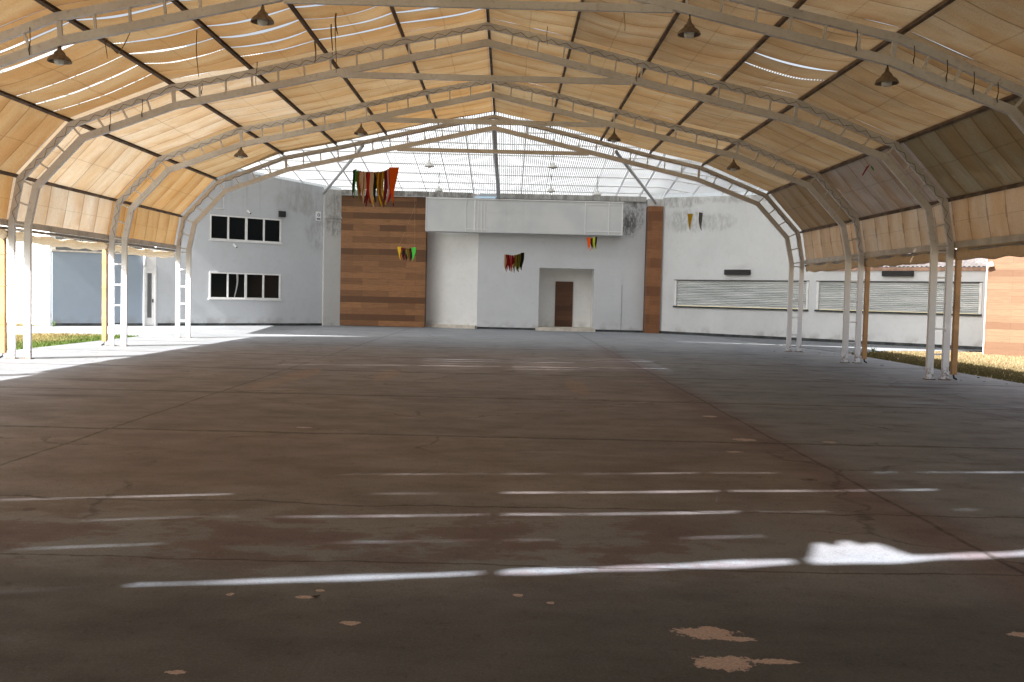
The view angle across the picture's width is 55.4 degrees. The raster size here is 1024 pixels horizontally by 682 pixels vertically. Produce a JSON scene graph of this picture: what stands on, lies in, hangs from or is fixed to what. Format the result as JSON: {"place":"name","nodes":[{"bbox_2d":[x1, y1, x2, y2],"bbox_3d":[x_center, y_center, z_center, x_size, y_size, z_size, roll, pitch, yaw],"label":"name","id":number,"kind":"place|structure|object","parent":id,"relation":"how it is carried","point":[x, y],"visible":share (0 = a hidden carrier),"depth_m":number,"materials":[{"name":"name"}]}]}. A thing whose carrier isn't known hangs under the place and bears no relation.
{"place":"outdoors","nodes":[
{"label":"outdoors","id":0,"kind":"place"},
{"bbox_2d":[7,325,226,335],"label":"path","id":1,"kind":"structure","parent":0,"point":[143,330],"depth_m":37.19,"materials":[{"name":"concrete"}]},
{"bbox_2d":[51,249,142,325],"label":"annex wall","id":2,"kind":"structure","parent":1,"relation":"on","point":[76,288],"depth_m":40.09,"materials":[{"name":"paint"}]},
{"bbox_2d":[143,256,145,265],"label":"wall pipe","id":3,"kind":"object","parent":2,"relation":"attached to","point":[144,260],"depth_m":41.41,"materials":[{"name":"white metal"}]},
{"bbox_2d":[0,0,985,282],"label":"sky","id":4,"kind":"structure","parent":0,"point":[115,16],"materials":[{"name":"white"}]},
{"bbox_2d":[0,325,1023,681],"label":"floor","id":5,"kind":"structure","parent":0,"point":[404,503],"depth_m":7.47,"materials":[{"name":"concrete"}]},
{"bbox_2d":[0,230,7,357],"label":"downpipe","id":6,"kind":"object","parent":5,"relation":"on","point":[3,296],"visible":0.92,"depth_m":21.52,"materials":[{"name":"beige plastic"}]},
{"bbox_2d":[101,243,108,344],"bbox_3d":[-11.271,-1.289,26.987,0.166,2.845,0.140,1,3,0],"label":"downpipe","id":7,"kind":"object","parent":5,"relation":"on","point":[104,317],"visible":0.93,"depth_m":26.95,"materials":[{"name":"beige plastic"}]},
{"bbox_2d":[5,22,953,379],"bbox_3d":[-0.633,-3.170,21.522,20.970,7.607,0.180,1,3,0],"label":"arch frame","id":8,"kind":"object","parent":5,"relation":"on","point":[609,78],"visible":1,"depth_m":21.39,"materials":[{"name":"paint"}]},
{"bbox_2d":[352,0,401,206],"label":"bunting","id":9,"kind":"object","parent":8,"relation":"hanging from","point":[369,183],"visible":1,"depth_m":13.70,"materials":[{"name":"fabric"}]},
{"bbox_2d":[106,81,863,362],"bbox_3d":[-0.660,-3.423,26.961,20.970,7.607,0.180,1,3,0],"label":"arch frame","id":10,"kind":"object","parent":5,"relation":"on","point":[389,116],"visible":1,"depth_m":26.83,"materials":[{"name":"paint"}]},
{"bbox_2d":[234,147,247,158],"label":"pendant lamp","id":11,"kind":"object","parent":10,"relation":"hanging from","point":[240,154],"visible":1,"depth_m":26.77,"materials":[{"name":"metal"}]},
{"bbox_2d":[354,123,367,135],"bbox_3d":[-4.155,-5.822,26.832,0.380,0.365,0.380,1,3,0],"label":"pendant lamp","id":12,"kind":"object","parent":10,"relation":"hanging from","point":[360,131],"visible":1,"depth_m":26.76,"materials":[{"name":"metal"}]},
{"bbox_2d":[607,128,620,142],"bbox_3d":[2.814,-5.670,26.874,0.380,0.404,0.380,1,3,0],"label":"pendant lamp","id":13,"kind":"object","parent":10,"relation":"hanging from","point":[613,138],"visible":1,"depth_m":26.80,"materials":[{"name":"metal"}]},
{"bbox_2d":[673,153,702,229],"bbox_3d":[5.549,-4.421,29.553,0.836,2.352,5.677,2,3,16],"label":"bunting","id":14,"kind":"object","parent":10,"relation":"hanging from","point":[690,216],"visible":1,"depth_m":28.13,"materials":[{"name":"fabric"}]},
{"bbox_2d":[726,158,739,170],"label":"pendant lamp","id":15,"kind":"object","parent":10,"relation":"hanging from","point":[733,166],"visible":1,"depth_m":26.86,"materials":[{"name":"metal"}]},
{"bbox_2d":[173,115,803,351],"bbox_3d":[-0.687,-3.677,32.400,20.970,7.607,0.180,1,3,0],"label":"arch frame","id":16,"kind":"object","parent":5,"relation":"on","point":[576,151],"visible":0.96,"depth_m":32.27,"materials":[{"name":"paint"}]},
{"bbox_2d":[0,218,175,248],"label":"eave beam","id":17,"kind":"structure","parent":16,"relation":"attached to","point":[39,227],"depth_m":25.32,"materials":[{"name":"metal"}]},
{"bbox_2d":[0,226,175,251],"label":"eave pipe","id":18,"kind":"object","parent":17,"relation":"attached to","point":[73,237],"visible":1,"depth_m":25.38,"materials":[{"name":"metal"}]},
{"bbox_2d":[0,229,6,238],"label":"rolled curtain","id":19,"kind":"object","parent":18,"relation":"hanging from","point":[3,233],"visible":1,"depth_m":21.27,"materials":[{"name":"fabric"}]},
{"bbox_2d":[7,232,107,250],"bbox_3d":[-11.187,-2.456,24.236,0.209,0.285,5.237,1,3,0],"label":"rolled curtain","id":20,"kind":"object","parent":18,"relation":"hanging from","point":[54,242],"visible":0.85,"depth_m":24.20,"materials":[{"name":"fabric"}]},
{"bbox_2d":[108,244,174,257],"bbox_3d":[-11.212,-2.712,29.675,0.203,0.280,5.236,1,3,0],"label":"rolled curtain","id":21,"kind":"object","parent":18,"relation":"hanging from","point":[149,253],"visible":0.86,"depth_m":29.78,"materials":[{"name":"fabric"}]},
{"bbox_2d":[323,145,364,193],"bbox_3d":[-6.971,-6.767,39.469,0.120,0.290,14.893,1,3,-16],"label":"roof strut","id":22,"kind":"object","parent":16,"relation":"attached to","point":[359,149],"visible":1,"depth_m":38.30,"materials":[{"name":"white metal"}]},
{"bbox_2d":[397,227,415,260],"bbox_3d":[-4.251,-4.984,39.681,0.711,3.665,14.818,1,3,-6],"label":"bunting","id":23,"kind":"object","parent":16,"relation":"hanging from","point":[409,253],"visible":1,"depth_m":37.12,"materials":[{"name":"fabric"}]},
{"bbox_2d":[491,125,499,198],"bbox_3d":[-0.625,-7.005,39.705,0.170,1.090,14.791,1,3,0],"label":"roof strut","id":24,"kind":"object","parent":16,"relation":"attached to","point":[494,142],"visible":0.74,"depth_m":38.34,"materials":[{"name":"grey metal"}]},
{"bbox_2d":[504,99,526,271],"bbox_3d":[0.139,-4.250,26.932,0.466,4.704,10.895,1,3,-4],"label":"bunting","id":25,"kind":"object","parent":16,"relation":"hanging from","point":[513,261],"visible":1,"depth_m":27.64,"materials":[{"name":"fabric"}]},
{"bbox_2d":[580,170,611,250],"bbox_3d":[2.977,-4.936,39.445,0.307,2.762,14.169,1,3,-3],"label":"bunting","id":26,"kind":"object","parent":16,"relation":"hanging from","point":[592,241],"visible":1,"depth_m":37.43,"materials":[{"name":"fabric"}]},
{"bbox_2d":[614,150,656,203],"bbox_3d":[5.170,-6.459,39.594,0.120,0.350,14.872,2,3,13],"label":"roof strut","id":27,"kind":"object","parent":16,"relation":"attached to","point":[627,166],"visible":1,"depth_m":38.20,"materials":[{"name":"grey metal"}]},
{"bbox_2d":[800,182,1023,232],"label":"purlin","id":28,"kind":"object","parent":16,"relation":"attached to","point":[1006,187],"visible":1,"depth_m":22.36,"materials":[{"name":"metal"}]},
{"bbox_2d":[804,234,1023,263],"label":"eave beam","id":29,"kind":"structure","parent":16,"relation":"attached to","point":[993,240],"depth_m":23.16,"materials":[{"name":"metal"}]},
{"bbox_2d":[0,0,1023,133],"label":"arch frame","id":30,"kind":"object","parent":5,"relation":"on","point":[1014,114],"visible":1,"depth_m":15.95,"materials":[{"name":"paint"}]},
{"bbox_2d":[28,27,30,54],"bbox_3d":[-7.865,-4.884,15.893,0.039,0.451,0.021,0,3,-27],"label":"tie cord","id":31,"kind":"object","parent":30,"relation":"attached to","point":[29,43],"visible":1,"depth_m":15.89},
{"bbox_2d":[47,46,71,64],"bbox_3d":[-7.405,-4.696,15.966,0.380,0.352,0.380,1,3,0],"label":"pendant lamp","id":32,"kind":"object","parent":30,"relation":"hanging from","point":[58,56],"visible":1,"depth_m":15.90,"materials":[{"name":"metal"}]},
{"bbox_2d":[251,5,273,25],"bbox_3d":[-4.080,-5.338,15.952,0.380,0.352,0.380,1,3,0],"label":"pendant lamp","id":33,"kind":"object","parent":30,"relation":"hanging from","point":[261,18],"visible":1,"depth_m":15.89,"materials":[{"name":"metal"}]},
{"bbox_2d":[677,14,700,38],"bbox_3d":[2.908,-5.163,15.995,0.380,0.385,0.380,1,3,0],"label":"pendant lamp","id":34,"kind":"object","parent":30,"relation":"hanging from","point":[689,30],"visible":1,"depth_m":15.93,"materials":[{"name":"metal"}]},
{"bbox_2d":[874,65,898,86],"bbox_3d":[6.170,-4.364,16.049,0.380,0.356,0.380,1,3,0],"label":"pendant lamp","id":35,"kind":"object","parent":30,"relation":"hanging from","point":[887,78],"visible":1,"depth_m":15.98,"materials":[{"name":"metal"}]},
{"bbox_2d":[156,170,986,349],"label":"hall building","id":36,"kind":"structure","parent":5,"relation":"on","point":[340,263],"depth_m":46.60,"materials":[{"name":"white paint"}]},
{"bbox_2d":[142,248,155,325],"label":"white door","id":37,"kind":"structure","parent":36,"relation":"attached to","point":[149,293],"depth_m":41.73,"materials":[{"name":"metal"}]},
{"bbox_2d":[208,272,281,300],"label":"window","id":38,"kind":"structure","parent":36,"relation":"in","point":[225,285],"depth_m":44.46,"materials":[{"name":"black glass"}]},
{"bbox_2d":[209,214,281,243],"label":"window","id":39,"kind":"structure","parent":36,"relation":"in","point":[222,227],"depth_m":44.33,"materials":[{"name":"black glass"}]},
{"bbox_2d":[278,211,285,216],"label":"floodlight","id":40,"kind":"object","parent":36,"relation":"attached to","point":[282,214],"visible":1,"depth_m":45.28,"materials":[{"name":"black plastic"}]},
{"bbox_2d":[316,211,320,220],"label":"wall sign","id":41,"kind":"object","parent":36,"relation":"attached to","point":[318,216],"visible":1,"depth_m":46.61,"materials":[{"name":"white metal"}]},
{"bbox_2d":[0,40,927,198],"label":"clear roof","id":42,"kind":"structure","parent":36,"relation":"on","point":[473,173],"depth_m":42.73,"materials":[{"name":"plastic"}]},
{"bbox_2d":[424,143,433,167],"bbox_3d":[-3.186,-7.316,37.685,0.380,1.249,0.380,1,3,0],"label":"pendant lamp","id":43,"kind":"object","parent":42,"relation":"hanging from","point":[429,164],"visible":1,"depth_m":37.66,"materials":[{"name":"white metal"}]},
{"bbox_2d":[435,171,442,192],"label":"pendant lamp","id":44,"kind":"object","parent":42,"relation":"hanging from","point":[438,189],"visible":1,"depth_m":43.05,"materials":[{"name":"white metal"}]},
{"bbox_2d":[547,186,554,192],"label":"pendant lamp","id":45,"kind":"object","parent":42,"relation":"hanging from","point":[550,190],"visible":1,"depth_m":43.06,"materials":[{"name":"white metal"}]},
{"bbox_2d":[548,138,557,168],"bbox_3d":[1.594,-7.241,37.713,0.380,1.179,0.380,1,3,0],"label":"pendant lamp","id":46,"kind":"object","parent":42,"relation":"hanging from","point":[552,166],"visible":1,"depth_m":37.67,"materials":[{"name":"white metal"}]},
{"bbox_2d":[593,177,600,195],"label":"pendant lamp","id":47,"kind":"object","parent":42,"relation":"hanging from","point":[596,193],"visible":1,"depth_m":43.10,"materials":[{"name":"white metal"}]},
{"bbox_2d":[474,196,495,198],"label":"blue sheet","id":48,"kind":"object","parent":36,"relation":"on","point":[492,197],"visible":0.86,"depth_m":46.85,"materials":[{"name":"blue plastic"}]},
{"bbox_2d":[554,281,572,326],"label":"door","id":49,"kind":"structure","parent":36,"relation":"in","point":[563,290],"depth_m":48.92,"materials":[{"name":"brown wood"}]},
{"bbox_2d":[724,270,750,274],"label":"louvre bar","id":50,"kind":"object","parent":36,"relation":"attached to","point":[737,272],"visible":1,"depth_m":44.13,"materials":[{"name":"black plastic"}]},
{"bbox_2d":[882,271,913,275],"bbox_3d":[15.575,-2.723,39.380,1.250,0.215,0.172,4,4,42],"label":"louvre bar","id":51,"kind":"object","parent":36,"relation":"attached to","point":[897,273],"visible":1,"depth_m":39.30,"materials":[{"name":"black plastic"}]},
{"bbox_2d":[861,261,869,362],"bbox_3d":[9.840,-0.801,27.116,0.166,2.845,0.140,1,3,0],"label":"downpipe","id":52,"kind":"object","parent":5,"relation":"on","point":[865,312],"visible":0.94,"depth_m":27.08,"materials":[{"name":"beige plastic"}]},
{"bbox_2d":[950,253,961,379],"bbox_3d":[9.867,-0.548,21.676,0.166,2.845,0.140,1,3,0],"label":"downpipe","id":53,"kind":"object","parent":5,"relation":"on","point":[955,317],"visible":0.94,"depth_m":21.64,"materials":[{"name":"beige plastic"}]},
{"bbox_3d":[-0.551,-2.411,5.204,20.970,7.607,0.180,1,3,0],"label":"arch frame","id":54,"kind":"object","parent":5,"relation":"on","visible":0},
{"bbox_2d":[0,170,181,216],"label":"purlin","id":55,"kind":"object","parent":54,"relation":"attached to","point":[78,190],"visible":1,"depth_m":24.85,"materials":[{"name":"metal"}]},
{"bbox_2d":[6,18,955,251],"bbox_3d":[-0.610,-4.836,24.170,21.040,4.730,5.445,1,3,0],"label":"shade cover","id":56,"kind":"object","parent":55,"relation":"on","point":[104,166],"visible":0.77,"depth_m":24.32,"materials":[{"name":"fabric"}]},
{"bbox_2d":[107,74,865,259],"bbox_3d":[-0.637,-5.090,29.609,21.040,4.730,5.445,1,3,0],"label":"shade cover","id":57,"kind":"object","parent":55,"relation":"on","point":[179,191],"visible":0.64,"depth_m":29.85,"materials":[{"name":"fabric"}]},
{"bbox_2d":[0,0,1023,80],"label":"shade cover","id":58,"kind":"object","parent":55,"relation":"on","point":[989,33],"visible":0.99,"depth_m":15.27,"materials":[{"name":"fabric"}]},
{"bbox_2d":[0,90,217,180],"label":"purlin","id":59,"kind":"object","parent":54,"relation":"attached to","point":[39,108],"visible":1,"depth_m":22.42,"materials":[{"name":"metal"}]},
{"bbox_2d":[34,0,284,155],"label":"purlin","id":60,"kind":"object","parent":54,"relation":"attached to","point":[74,22],"visible":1,"depth_m":19.88,"materials":[{"name":"metal"}]},
{"bbox_2d":[0,0,1023,241],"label":"shade cover","id":61,"kind":"object","parent":60,"relation":"on","point":[981,151],"visible":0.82,"depth_m":19.32,"materials":[{"name":"fabric"}]},
{"bbox_2d":[106,33,129,53],"bbox_3d":[-7.084,-5.372,17.537,0.472,0.420,0.013,1,3,-2],"label":"torn strip","id":62,"kind":"object","parent":61,"relation":"hanging from","point":[121,48],"visible":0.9,"depth_m":17.54,"materials":[{"name":"beige fabric"}]},
{"bbox_2d":[196,30,198,76],"bbox_3d":[-5.851,-5.348,18.145,0.061,0.850,0.019,1,3,0],"label":"torn strip","id":63,"kind":"object","parent":61,"relation":"hanging from","point":[196,52],"visible":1,"depth_m":18.15,"materials":[{"name":"beige fabric"}]},
{"bbox_2d":[330,24,332,54],"bbox_3d":[-3.592,-5.997,19.431,0.056,0.620,0.017,2,3,10],"label":"torn strip","id":64,"kind":"object","parent":61,"relation":"hanging from","point":[331,37],"visible":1,"depth_m":19.43,"materials":[{"name":"beige fabric"}]},
{"bbox_2d":[335,28,336,69],"bbox_3d":[-3.495,-5.823,19.337,0.050,1.000,0.019,1,3,0],"label":"torn strip","id":65,"kind":"object","parent":61,"relation":"hanging from","point":[335,48],"visible":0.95,"depth_m":19.34,"materials":[{"name":"beige fabric"}]},
{"bbox_2d":[171,0,337,145],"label":"purlin","id":66,"kind":"object","parent":54,"relation":"attached to","point":[209,31],"visible":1,"depth_m":20.40,"materials":[{"name":"metal"}]},
{"bbox_2d":[287,4,387,134],"bbox_3d":[-4.008,-5.578,5.049,0.079,0.098,54.473,1,3,0],"label":"purlin","id":67,"kind":"object","parent":54,"relation":"attached to","point":[310,32],"visible":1,"depth_m":20.93,"materials":[{"name":"metal"}]},
{"bbox_2d":[389,6,437,124],"bbox_3d":[-2.303,-5.928,5.041,0.077,0.097,54.473,1,3,0],"label":"purlin","id":68,"kind":"object","parent":54,"relation":"attached to","point":[406,45],"visible":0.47,"depth_m":22.03,"materials":[{"name":"metal"}]},
{"bbox_2d":[486,9,495,114],"bbox_3d":[-0.439,-6.255,5.035,0.060,0.088,54.473,1,3,0],"label":"purlin","id":69,"kind":"object","parent":54,"relation":"on","point":[490,49],"visible":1,"depth_m":24.48,"materials":[{"name":"metal"}]},
{"bbox_2d":[549,0,583,127],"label":"purlin","id":70,"kind":"object","parent":54,"relation":"attached to","point":[572,40],"visible":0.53,"depth_m":22.20,"materials":[{"name":"metal"}]},
{"bbox_2d":[600,0,684,140],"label":"purlin","id":71,"kind":"object","parent":54,"relation":"attached to","point":[665,33],"visible":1,"depth_m":20.71,"materials":[{"name":"metal"}]},
{"bbox_2d":[649,0,806,153],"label":"purlin","id":72,"kind":"object","parent":54,"relation":"attached to","point":[756,46],"visible":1,"depth_m":20.05,"materials":[{"name":"metal"}]},
{"bbox_2d":[701,0,954,165],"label":"purlin","id":73,"kind":"object","parent":54,"relation":"attached to","point":[941,5],"visible":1,"depth_m":18.49,"materials":[{"name":"metal"}]},
{"bbox_2d":[767,94,1019,194],"bbox_3d":[8.638,-3.643,5.202,0.097,0.105,54.473,1,3,0],"label":"purlin","id":74,"kind":"object","parent":54,"relation":"attached to","point":[1011,97],"visible":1,"depth_m":20.48,"materials":[{"name":"metal"}]},
{"bbox_2d":[677,305,972,313],"bbox_3d":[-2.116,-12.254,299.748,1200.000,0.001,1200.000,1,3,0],"label":"window sill","id":75,"kind":"structure","parent":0,"point":[821,309],"depth_m":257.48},
{"bbox_2d":[0,225,55,325],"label":"garden wall","id":76,"kind":"structure","parent":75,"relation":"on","point":[42,285],"depth_m":39.72,"materials":[{"name":"white paint"}]},
{"bbox_2d":[710,336,982,353],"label":"path","id":77,"kind":"structure","parent":0,"point":[829,346],"depth_m":37.95,"materials":[{"name":"concrete"}]},
{"bbox_2d":[805,242,1023,266],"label":"eave pipe","id":78,"kind":"object","parent":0,"point":[955,250],"visible":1,"depth_m":23.09,"materials":[{"name":"metal"}]},
{"bbox_2d":[806,258,865,271],"bbox_3d":[9.814,-2.305,29.803,0.141,0.342,5.234,1,3,0],"label":"rolled curtain","id":79,"kind":"object","parent":78,"relation":"hanging from","point":[827,266],"visible":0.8,"depth_m":30.01,"materials":[{"name":"fabric"}]},
{"bbox_2d":[866,249,955,267],"bbox_3d":[9.844,-2.055,24.358,0.147,0.353,5.239,1,3,0],"label":"rolled curtain","id":80,"kind":"object","parent":78,"relation":"hanging from","point":[894,261],"visible":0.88,"depth_m":24.46,"materials":[{"name":"fabric"}]},
{"bbox_2d":[956,241,1023,259],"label":"rolled curtain","id":81,"kind":"object","parent":78,"relation":"hanging from","point":[963,253],"visible":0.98,"depth_m":19.96,"materials":[{"name":"fabric"}]},
{"bbox_2d":[851,350,1023,383],"bbox_3d":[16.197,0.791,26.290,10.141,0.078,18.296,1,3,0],"label":"dry grass","id":82,"kind":"structure","parent":0,"point":[998,365],"depth_m":28.65,"materials":[{"name":"yellow plant"}]},
{"bbox_2d":[983,256,1023,356],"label":"clad building","id":83,"kind":"structure","parent":82,"relation":"on","point":[1003,334],"depth_m":33.16,"materials":[{"name":"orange wood"}]},
{"bbox_2d":[986,261,993,266],"bbox_3d":[16.351,-2.630,33.329,0.245,0.201,0.234,3,3,33],"label":"spotlight","id":84,"kind":"object","parent":83,"relation":"attached to","point":[990,264],"visible":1,"depth_m":33.26,"materials":[{"name":"white metal"}]},
{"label":"left lawn soil","id":85,"kind":"structure","parent":0,"visible":0},
{"bbox_2d":[7,323,139,350],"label":"lawn grass","id":86,"kind":"structure","parent":85,"relation":"on","point":[40,339],"depth_m":29.65,"materials":[{"name":"green plant"}]}
]}

